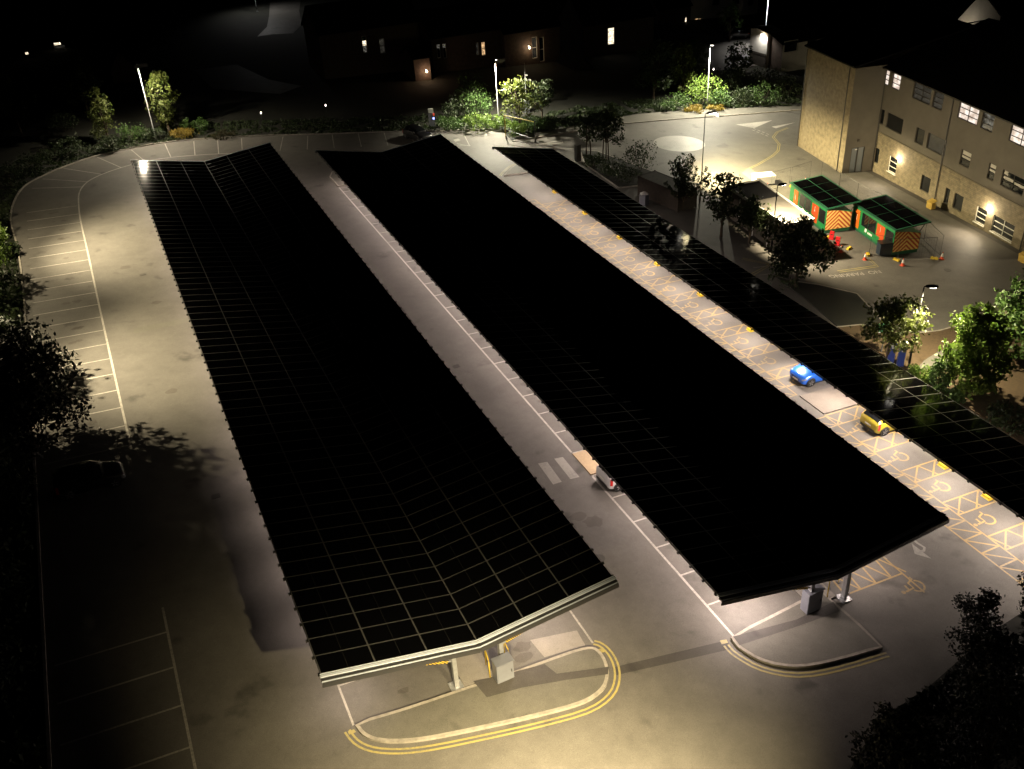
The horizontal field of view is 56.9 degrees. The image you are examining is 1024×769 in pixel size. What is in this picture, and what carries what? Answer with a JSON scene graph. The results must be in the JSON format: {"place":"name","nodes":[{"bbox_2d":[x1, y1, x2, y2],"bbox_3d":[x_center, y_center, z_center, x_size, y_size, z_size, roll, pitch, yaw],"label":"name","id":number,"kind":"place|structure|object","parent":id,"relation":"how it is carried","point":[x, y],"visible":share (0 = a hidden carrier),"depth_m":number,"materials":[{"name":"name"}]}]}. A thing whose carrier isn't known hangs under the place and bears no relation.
{"place":"outdoors","nodes":[
{"label":"outdoors","id":0,"kind":"place"},
{"bbox_2d":[301,0,420,78],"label":"brick house","id":1,"kind":"structure","parent":0,"point":[347,38],"depth_m":138.28,"materials":[{"name":"grey"}]},
{"bbox_2d":[0,0,1023,768],"bbox_3d":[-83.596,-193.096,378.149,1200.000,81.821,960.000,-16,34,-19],"label":"ground","id":2,"kind":"structure","parent":0,"point":[178,42],"depth_m":137.54,"materials":[{"name":"soil"}]},
{"bbox_2d":[0,222,13,266],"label":"tree","id":3,"kind":"object","parent":2,"relation":"on","point":[2,237],"visible":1,"depth_m":79.03,"materials":[{"name":"green plant"}]},
{"bbox_2d":[0,279,24,309],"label":"shrub","id":4,"kind":"object","parent":2,"relation":"on","point":[12,293],"visible":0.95,"depth_m":74.91,"materials":[{"name":"green plant"}]},
{"bbox_2d":[0,160,32,186],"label":"shrub","id":5,"kind":"object","parent":2,"relation":"on","point":[16,172],"visible":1,"depth_m":98.95,"materials":[{"name":"green plant"}]},
{"bbox_2d":[17,37,35,58],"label":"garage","id":6,"kind":"structure","parent":2,"relation":"on","point":[27,46],"depth_m":148.46,"materials":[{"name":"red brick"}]},
{"bbox_2d":[14,148,55,170],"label":"shrub","id":7,"kind":"object","parent":2,"relation":"on","point":[38,158],"visible":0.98,"depth_m":102.82,"materials":[{"name":"green plant"}]},
{"bbox_2d":[0,312,94,472],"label":"tree","id":8,"kind":"object","parent":2,"relation":"on","point":[22,389],"visible":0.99,"depth_m":56.64,"materials":[{"name":"green plant"}]},
{"bbox_2d":[47,29,67,47],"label":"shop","id":9,"kind":"structure","parent":2,"relation":"on","point":[58,38],"depth_m":155.03,"materials":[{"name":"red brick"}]},
{"bbox_2d":[46,109,78,131],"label":"shrub","id":10,"kind":"object","parent":2,"relation":"on","point":[57,115],"visible":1,"depth_m":114.64,"materials":[{"name":"green plant"}]},
{"bbox_2d":[46,133,85,157],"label":"shrub","id":11,"kind":"object","parent":2,"relation":"on","point":[74,147],"visible":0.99,"depth_m":107.05,"materials":[{"name":"green plant"}]},
{"bbox_2d":[51,58,103,120],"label":"tree","id":12,"kind":"object","parent":2,"relation":"on","point":[80,73],"visible":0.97,"depth_m":117.27,"materials":[{"name":"green plant"}]},
{"bbox_2d":[83,86,120,138],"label":"tree","id":13,"kind":"object","parent":2,"relation":"on","point":[105,121],"visible":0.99,"depth_m":110.17,"materials":[{"name":"green plant"}]},
{"bbox_2d":[105,40,137,83],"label":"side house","id":14,"kind":"structure","parent":2,"relation":"on","point":[119,63],"depth_m":135.53,"materials":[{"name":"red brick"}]},
{"bbox_2d":[144,68,180,132],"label":"tree","id":15,"kind":"object","parent":2,"relation":"on","point":[163,106],"visible":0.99,"depth_m":112.47,"materials":[{"name":"green plant"}]},
{"bbox_2d":[0,113,491,768],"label":"ground cover","id":16,"kind":"object","parent":2,"relation":"on","point":[34,753],"visible":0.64,"depth_m":80.01,"materials":[{"name":"green plant"}]},
{"bbox_2d":[194,65,299,93],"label":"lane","id":17,"kind":"structure","parent":2,"relation":"on","point":[235,77],"depth_m":136.64,"materials":[{"name":"asphalt"}]},
{"bbox_2d":[258,0,300,35],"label":"lane","id":18,"kind":"structure","parent":2,"relation":"on","point":[284,17],"depth_m":177.00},
{"bbox_2d":[399,44,431,80],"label":"outbuilding","id":19,"kind":"structure","parent":2,"relation":"on","point":[416,62],"depth_m":136.73,"materials":[{"name":"red brick"}]},
{"bbox_2d":[435,115,463,130],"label":"shrub","id":20,"kind":"object","parent":2,"relation":"on","point":[441,121],"visible":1,"depth_m":115.90,"materials":[{"name":"green plant"}]},
{"bbox_2d":[441,98,472,118],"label":"shrub","id":21,"kind":"object","parent":2,"relation":"on","point":[449,106],"visible":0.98,"depth_m":119.43,"materials":[{"name":"green plant"}]},
{"bbox_2d":[416,0,502,72],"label":"terrace house","id":22,"kind":"structure","parent":2,"relation":"on","point":[464,36],"depth_m":141.49,"materials":[{"name":"red brick"}]},
{"bbox_2d":[459,88,494,117],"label":"shrub","id":23,"kind":"object","parent":2,"relation":"on","point":[486,105],"visible":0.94,"depth_m":119.23,"materials":[{"name":"green plant"}]},
{"bbox_2d":[462,111,493,131],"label":"shrub","id":24,"kind":"object","parent":2,"relation":"on","point":[483,119],"visible":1,"depth_m":115.53,"materials":[{"name":"green plant"}]},
{"bbox_2d":[12,110,1023,768],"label":"car park","id":25,"kind":"structure","parent":2,"relation":"on","point":[142,546],"depth_m":51.44,"materials":[{"name":"asphalt"}]},
{"bbox_2d":[51,459,125,500],"bbox_3d":[-24.925,5.358,55.573,3.975,1.550,2.060,-15,35,-23],"label":"parked car","id":26,"kind":"object","parent":25,"relation":"on","point":[71,481],"visible":1,"depth_m":54.94,"materials":[{"name":"black paint"}]},
{"bbox_2d":[10,128,500,768],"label":"kerb","id":27,"kind":"structure","parent":25,"relation":"on","point":[48,740],"depth_m":53.69,"materials":[{"name":"concrete"}]},
{"bbox_2d":[130,142,618,690],"bbox_3d":[-16.724,-5.362,70.545,14.160,5.853,73.320,-16,34,-19],"label":"solar canopy","id":28,"kind":"object","parent":25,"relation":"on","point":[412,514],"visible":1,"depth_m":53.88,"materials":[{"name":"black glass"}]},
{"bbox_2d":[49,167,708,693],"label":"oil stains","id":29,"kind":"object","parent":25,"relation":"on","point":[521,645],"visible":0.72,"depth_m":53.61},
{"bbox_2d":[402,124,431,140],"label":"parked car","id":30,"kind":"object","parent":25,"relation":"on","point":[415,132],"visible":0.91,"depth_m":112.45,"materials":[{"name":"black paint"}]},
{"bbox_2d":[27,130,886,768],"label":"bay lines","id":31,"kind":"object","parent":25,"relation":"on","point":[131,448],"visible":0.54,"depth_m":58.96,"materials":[{"name":"white paint"}]},
{"bbox_2d":[456,653,492,686],"bbox_3d":[-16.716,-3.622,71.468,1.500,1.930,72.550,-16,34,-19],"label":"concrete strip","id":32,"kind":"object","parent":25,"relation":"on","point":[472,668],"visible":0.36,"depth_m":44.03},
{"bbox_2d":[355,647,608,743],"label":"traffic island","id":33,"kind":"structure","parent":25,"relation":"on","point":[470,708],"depth_m":42.16,"materials":[{"name":"concrete"}]},
{"bbox_2d":[474,664,608,696],"bbox_3d":[1.391,13.465,43.694,6.314,0.342,1.269,-10,32,-10],"label":"trench patch","id":34,"kind":"object","parent":33,"relation":"on","point":[533,676],"visible":1,"depth_m":43.54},
{"bbox_2d":[491,652,513,683],"bbox_3d":[-0.407,13.023,43.295,0.910,1.190,0.600,-18,34,-22],"label":"electrical cabinet","id":35,"kind":"object","parent":34,"relation":"on","point":[502,668],"visible":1,"depth_m":43.06,"materials":[{"name":"grey metal"}]},
{"bbox_2d":[530,630,584,656],"bbox_3d":[2.205,12.464,45.560,2.377,0.145,1.245,-13,33,-16],"label":"surface patch","id":36,"kind":"object","parent":25,"relation":"on","point":[553,644],"visible":1,"depth_m":45.52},
{"bbox_2d":[538,457,578,483],"bbox_3d":[2.783,5.203,57.314,1.794,0.136,2.288,-16,34,-19],"label":"zebra crossing","id":37,"kind":"object","parent":25,"relation":"on","point":[565,466],"visible":1,"depth_m":57.28,"materials":[{"name":"white paint"}]},
{"bbox_2d":[572,450,598,474],"bbox_3d":[6.361,4.375,58.618,4.650,0.364,2.350,-16,34,-19],"label":"crossing pad","id":38,"kind":"object","parent":25,"relation":"on","point":[586,461],"visible":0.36,"depth_m":57.97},
{"bbox_2d":[596,465,620,491],"bbox_3d":[7.051,4.952,56.337,3.975,1.550,2.060,-15,35,-23],"label":"parked car","id":39,"kind":"object","parent":25,"relation":"on","point":[603,478],"visible":0.2,"depth_m":55.40,"materials":[{"name":"grey paint"}]},
{"bbox_2d":[581,150,651,186],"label":"planting bed","id":40,"kind":"object","parent":25,"relation":"on","point":[614,179],"visible":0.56,"depth_m":103.36,"materials":[{"name":"soil"}]},
{"bbox_2d":[573,112,601,154],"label":"tree","id":41,"kind":"object","parent":40,"relation":"on","point":[585,132],"visible":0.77,"depth_m":105.95,"materials":[{"name":"green plant"}]},
{"bbox_2d":[584,103,626,161],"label":"tree","id":42,"kind":"object","parent":40,"relation":"on","point":[609,117],"visible":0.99,"depth_m":104.05,"materials":[{"name":"green plant"}]},
{"bbox_2d":[622,140,657,169],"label":"shrub","id":43,"kind":"object","parent":40,"relation":"on","point":[638,152],"visible":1,"depth_m":102.51,"materials":[{"name":"green plant"}]},
{"bbox_2d":[344,128,889,753],"bbox_3d":[14.017,-8.186,78.972,35.215,2.172,93.968,0,32,6],"label":"double yellow line","id":44,"kind":"object","parent":25,"relation":"on","point":[602,650],"visible":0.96,"depth_m":42.59,"materials":[{"name":"paint"}]},
{"bbox_2d":[315,134,948,605],"bbox_3d":[0.927,-7.381,73.879,13.990,5.812,71.620,-16,34,-19],"label":"solar canopy","id":45,"kind":"object","parent":25,"relation":"on","point":[731,476],"visible":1,"depth_m":58.60,"materials":[{"name":"black glass"}]},
{"bbox_2d":[512,109,800,141],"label":"kerb","id":46,"kind":"structure","parent":25,"relation":"on","point":[663,120],"depth_m":120.45,"materials":[{"name":"concrete"}]},
{"bbox_2d":[637,170,697,211],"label":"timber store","id":47,"kind":"structure","parent":25,"relation":"on","point":[651,183],"depth_m":94.65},
{"bbox_2d":[612,640,729,674],"bbox_3d":[7.613,12.971,44.756,6.058,0.313,0.568,-11,32,-13],"label":"trench patch","id":48,"kind":"object","parent":25,"relation":"on","point":[679,656],"visible":1,"depth_m":44.79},
{"bbox_2d":[653,136,704,151],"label":"roundabout marking","id":49,"kind":"object","parent":25,"relation":"on","point":[679,143],"visible":0.91,"depth_m":112.11,"materials":[{"name":"white paint"}]},
{"bbox_2d":[663,153,711,210],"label":"tree","id":50,"kind":"object","parent":25,"relation":"on","point":[681,184],"visible":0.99,"depth_m":91.80,"materials":[{"name":"green plant"}]},
{"bbox_2d":[700,171,744,236],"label":"tree","id":51,"kind":"object","parent":25,"relation":"on","point":[723,194],"visible":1,"depth_m":85.69,"materials":[{"name":"green plant"}]},
{"bbox_2d":[731,193,772,242],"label":"tree","id":52,"kind":"object","parent":25,"relation":"on","point":[751,215],"visible":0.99,"depth_m":85.08,"materials":[{"name":"green plant"}]},
{"bbox_2d":[492,147,1023,519],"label":"solar canopy","id":53,"kind":"object","parent":25,"relation":"on","point":[984,456],"visible":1,"depth_m":64.59,"materials":[{"name":"black glass"}]},
{"bbox_2d":[727,179,814,252],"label":"canopy","id":54,"kind":"object","parent":25,"relation":"on","point":[786,208],"visible":0.52,"depth_m":87.31,"materials":[{"name":"metal"}]},
{"bbox_2d":[528,199,1023,594],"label":"yellow hatching","id":55,"kind":"object","parent":25,"relation":"on","point":[916,485],"visible":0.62,"depth_m":59.38,"materials":[{"name":"paint"}]},
{"bbox_2d":[552,207,1023,593],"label":"access symbols","id":56,"kind":"object","parent":25,"relation":"on","point":[911,579],"visible":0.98,"depth_m":60.98,"materials":[{"name":"yellow paint"}]},
{"bbox_2d":[731,592,882,668],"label":"traffic island","id":57,"kind":"structure","parent":25,"relation":"on","point":[841,634],"depth_m":45.50,"materials":[{"name":"concrete"}]},
{"bbox_2d":[733,602,838,644],"bbox_3d":[13.601,11.762,46.488,6.044,0.307,0.670,-15,33,-18],"label":"trench patch","id":58,"kind":"object","parent":57,"relation":"on","point":[823,611],"visible":1,"depth_m":46.37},
{"bbox_2d":[800,584,824,613],"bbox_3d":[14.937,10.660,46.981,0.960,1.390,0.600,-17,34,-21],"label":"electrical cabinet","id":59,"kind":"object","parent":57,"relation":"on","point":[811,602],"visible":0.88,"depth_m":46.74,"materials":[{"name":"grey metal"}]},
{"bbox_2d":[789,364,825,386],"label":"parked car","id":60,"kind":"object","parent":25,"relation":"on","point":[801,374],"visible":0.4,"depth_m":65.43,"materials":[{"name":"blue paint"}]},
{"bbox_2d":[789,175,861,232],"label":"site cabin","id":61,"kind":"object","parent":25,"relation":"on","point":[823,200],"visible":0.81,"depth_m":89.59,"materials":[{"name":"green"}]},
{"bbox_2d":[800,386,856,413],"bbox_3d":[21.981,0.936,64.247,4.000,0.325,2.450,-16,34,-19],"label":"crossing pad","id":62,"kind":"object","parent":25,"relation":"on","point":[827,400],"visible":0.64,"depth_m":63.94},
{"bbox_2d":[776,276,881,325],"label":"planting bed","id":63,"kind":"object","parent":25,"relation":"on","point":[836,307],"visible":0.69,"depth_m":76.24,"materials":[{"name":"soil"}]},
{"bbox_2d":[755,214,842,289],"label":"tree","id":64,"kind":"object","parent":63,"relation":"on","point":[792,258],"visible":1,"depth_m":76.43,"materials":[{"name":"green plant"}]},
{"bbox_2d":[860,410,895,436],"bbox_3d":[24.593,1.972,61.219,3.975,1.550,2.060,-14,34,-22],"label":"parked car","id":65,"kind":"object","parent":25,"relation":"on","point":[872,422],"visible":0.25,"depth_m":60.29,"materials":[{"name":"yellow paint"}]},
{"bbox_2d":[851,194,930,255],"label":"site cabin","id":66,"kind":"object","parent":25,"relation":"on","point":[885,215],"visible":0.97,"depth_m":85.58,"materials":[{"name":"green"}]},
{"bbox_2d":[838,314,1023,444],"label":"planting bed","id":67,"kind":"object","parent":25,"relation":"on","point":[1011,389],"visible":0.43,"depth_m":67.42,"materials":[{"name":"brown soil"}]},
{"bbox_2d":[934,299,1020,399],"bbox_3d":[30.954,-2.231,62.436,5.408,7.463,5.413,-15,33,-18],"label":"tree","id":68,"kind":"object","parent":67,"relation":"on","point":[976,357],"visible":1,"depth_m":61.45,"materials":[{"name":"green plant"}]},
{"bbox_2d":[979,268,1023,358],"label":"tree","id":69,"kind":"object","parent":67,"relation":"on","point":[1018,313],"visible":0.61,"depth_m":64.85,"materials":[{"name":"green plant"}]},
{"bbox_2d":[981,399,1023,436],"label":"shrub","id":70,"kind":"object","parent":67,"relation":"on","point":[1001,419],"visible":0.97,"depth_m":60.47,"materials":[{"name":"green plant"}]},
{"bbox_2d":[851,613,1023,768],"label":"planting bed","id":71,"kind":"object","parent":25,"relation":"on","point":[1015,625],"visible":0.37,"depth_m":42.15,"materials":[{"name":"plant"}]},
{"bbox_2d":[845,700,944,768],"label":"tree","id":72,"kind":"object","parent":71,"relation":"on","point":[893,725],"visible":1,"depth_m":36.88,"materials":[{"name":"green plant"}]},
{"bbox_2d":[850,683,999,768],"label":"ground cover","id":73,"kind":"object","parent":71,"relation":"on","point":[948,700],"visible":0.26,"depth_m":41.96,"materials":[{"name":"green plant"}]},
{"bbox_2d":[928,663,1023,768],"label":"tree","id":74,"kind":"object","parent":71,"relation":"on","point":[1012,744],"visible":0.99,"depth_m":37.74,"materials":[{"name":"green plant"}]},
{"bbox_2d":[935,612,1023,735],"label":"ground cover","id":75,"kind":"object","parent":71,"relation":"on","point":[949,675],"visible":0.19,"depth_m":43.37,"materials":[{"name":"green plant"}]},
{"bbox_2d":[943,619,1023,709],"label":"tree","id":76,"kind":"object","parent":71,"relation":"on","point":[1000,647],"visible":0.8,"depth_m":41.69,"materials":[{"name":"green plant"}]},
{"bbox_2d":[951,587,1005,636],"bbox_3d":[22.392,10.966,45.147,2.119,3.167,2.353,-9,32,-9],"label":"tree","id":77,"kind":"object","parent":25,"relation":"on","point":[989,603],"visible":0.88,"depth_m":44.88,"materials":[{"name":"green plant"}]},
{"bbox_2d":[495,75,547,122],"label":"tree","id":78,"kind":"object","parent":2,"relation":"on","point":[517,85],"visible":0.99,"depth_m":115.78,"materials":[{"name":"green plant"}]},
{"bbox_2d":[489,0,561,66],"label":"bay house","id":79,"kind":"structure","parent":2,"relation":"on","point":[530,31],"depth_m":144.51,"materials":[{"name":"red brick"}]},
{"bbox_2d":[525,79,555,118],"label":"tree","id":80,"kind":"object","parent":2,"relation":"on","point":[544,87],"visible":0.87,"depth_m":117.71,"materials":[{"name":"green plant"}]},
{"bbox_2d":[557,0,655,56],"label":"corner house","id":81,"kind":"structure","parent":2,"relation":"on","point":[594,27],"depth_m":150.91,"materials":[{"name":"red brick"}]},
{"bbox_2d":[502,91,801,132],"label":"ground cover","id":82,"kind":"object","parent":2,"relation":"on","point":[657,106],"visible":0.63,"depth_m":125.30,"materials":[{"name":"green plant"}]},
{"bbox_2d":[632,39,679,98],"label":"tree","id":83,"kind":"object","parent":2,"relation":"on","point":[651,75],"visible":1,"depth_m":125.55,"materials":[{"name":"green plant"}]},
{"bbox_2d":[649,0,692,23],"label":"porch house","id":84,"kind":"structure","parent":2,"relation":"on","point":[671,11],"depth_m":172.45,"materials":[{"name":"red brick"}]},
{"bbox_2d":[660,89,690,110],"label":"shrub","id":85,"kind":"object","parent":2,"relation":"on","point":[672,103],"visible":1,"depth_m":123.61,"materials":[{"name":"green plant"}]},
{"bbox_2d":[670,42,696,96],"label":"tree","id":86,"kind":"object","parent":2,"relation":"on","point":[682,74],"visible":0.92,"depth_m":127.38,"materials":[{"name":"green plant"}]},
{"bbox_2d":[653,33,757,70],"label":"lane","id":87,"kind":"structure","parent":2,"relation":"on","point":[717,51],"depth_m":158.00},
{"bbox_2d":[716,0,744,41],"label":"tree","id":88,"kind":"object","parent":87,"relation":"on","point":[732,5],"visible":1,"depth_m":157.38,"materials":[{"name":"green plant"}]},
{"bbox_2d":[685,69,727,104],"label":"shrub","id":89,"kind":"object","parent":2,"relation":"on","point":[697,88],"visible":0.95,"depth_m":125.27,"materials":[{"name":"green plant"}]},
{"bbox_2d":[690,0,757,19],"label":"pale terrace","id":90,"kind":"structure","parent":2,"relation":"on","point":[703,9],"depth_m":176.96,"materials":[{"name":"grey"}]},
{"bbox_2d":[709,67,744,94],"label":"shrub","id":91,"kind":"object","parent":2,"relation":"on","point":[725,80],"visible":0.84,"depth_m":130.01,"materials":[{"name":"green plant"}]},
{"bbox_2d":[721,41,754,85],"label":"tree","id":92,"kind":"object","parent":2,"relation":"on","point":[734,58],"visible":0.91,"depth_m":132.47,"materials":[{"name":"green plant"}]},
{"bbox_2d":[748,81,781,105],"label":"shrub","id":93,"kind":"object","parent":2,"relation":"on","point":[761,93],"visible":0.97,"depth_m":125.32,"materials":[{"name":"green plant"}]},
{"bbox_2d":[748,25,782,67],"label":"white house","id":94,"kind":"structure","parent":2,"relation":"on","point":[760,36],"depth_m":143.75,"materials":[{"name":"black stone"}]},
{"bbox_2d":[768,25,828,71],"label":"annexe","id":95,"kind":"structure","parent":2,"relation":"on","point":[788,50],"depth_m":141.88,"materials":[{"name":"grey"}]},
{"bbox_2d":[850,292,934,358],"bbox_3d":[26.890,-4.034,66.273,5.112,6.605,6.014,-12,33,-13],"label":"tree","id":96,"kind":"object","parent":2,"relation":"on","point":[894,315],"visible":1,"depth_m":64.99,"materials":[{"name":"green plant"}]},
{"bbox_2d":[797,7,1023,253],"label":"hospital building","id":97,"kind":"structure","parent":2,"relation":"on","point":[922,105],"depth_m":95.97,"materials":[{"name":"brick"}]},
{"bbox_2d":[848,146,864,172],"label":"double door","id":98,"kind":"structure","parent":97,"relation":"in","point":[856,159],"depth_m":102.85,"materials":[{"name":"grey"}]},
{"bbox_2d":[913,83,931,104],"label":"window","id":99,"kind":"structure","parent":97,"relation":"in","point":[921,93],"depth_m":94.03,"materials":[{"name":"grey"}]},
{"bbox_2d":[927,133,946,155],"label":"window","id":100,"kind":"structure","parent":97,"relation":"in","point":[936,144],"depth_m":93.53,"materials":[{"name":"grey"}]},
{"bbox_2d":[958,103,978,124],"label":"window","id":101,"kind":"structure","parent":97,"relation":"in","point":[967,113],"depth_m":88.55,"materials":[{"name":"grey"}]},
{"bbox_2d":[989,215,1014,243],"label":"window","id":102,"kind":"structure","parent":97,"relation":"in","point":[1001,227],"depth_m":87.19,"materials":[{"name":"grey"}]},
{"bbox_2d":[1001,170,1023,195],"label":"window","id":103,"kind":"structure","parent":97,"relation":"in","point":[1010,181],"depth_m":84.93,"materials":[{"name":"grey"}]},
{"bbox_2d":[906,363,934,384],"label":"shrub","id":104,"kind":"object","parent":2,"relation":"on","point":[915,370],"visible":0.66,"depth_m":65.41,"materials":[{"name":"green plant"}]},
{"bbox_2d":[926,358,956,391],"bbox_3d":[29.225,-0.733,64.267,1.889,3.017,1.936,-25,37,-30],"label":"shrub","id":105,"kind":"object","parent":2,"relation":"on","point":[937,368],"visible":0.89,"depth_m":63.87,"materials":[{"name":"green plant"}]},
{"bbox_2d":[932,382,967,404],"bbox_3d":[29.089,0.721,63.147,2.527,1.733,2.157,13,35,25],"label":"shrub","id":106,"kind":"object","parent":2,"relation":"on","point":[956,396],"visible":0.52,"depth_m":62.86,"materials":[{"name":"green plant"}]},
{"bbox_2d":[911,0,1003,24],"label":"gable house","id":107,"kind":"structure","parent":2,"relation":"on","point":[973,12],"depth_m":142.89,"materials":[{"name":"grey"}]},
{"bbox_2d":[514,106,800,139],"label":"pavement","id":108,"kind":"structure","parent":0,"point":[659,116],"depth_m":121.95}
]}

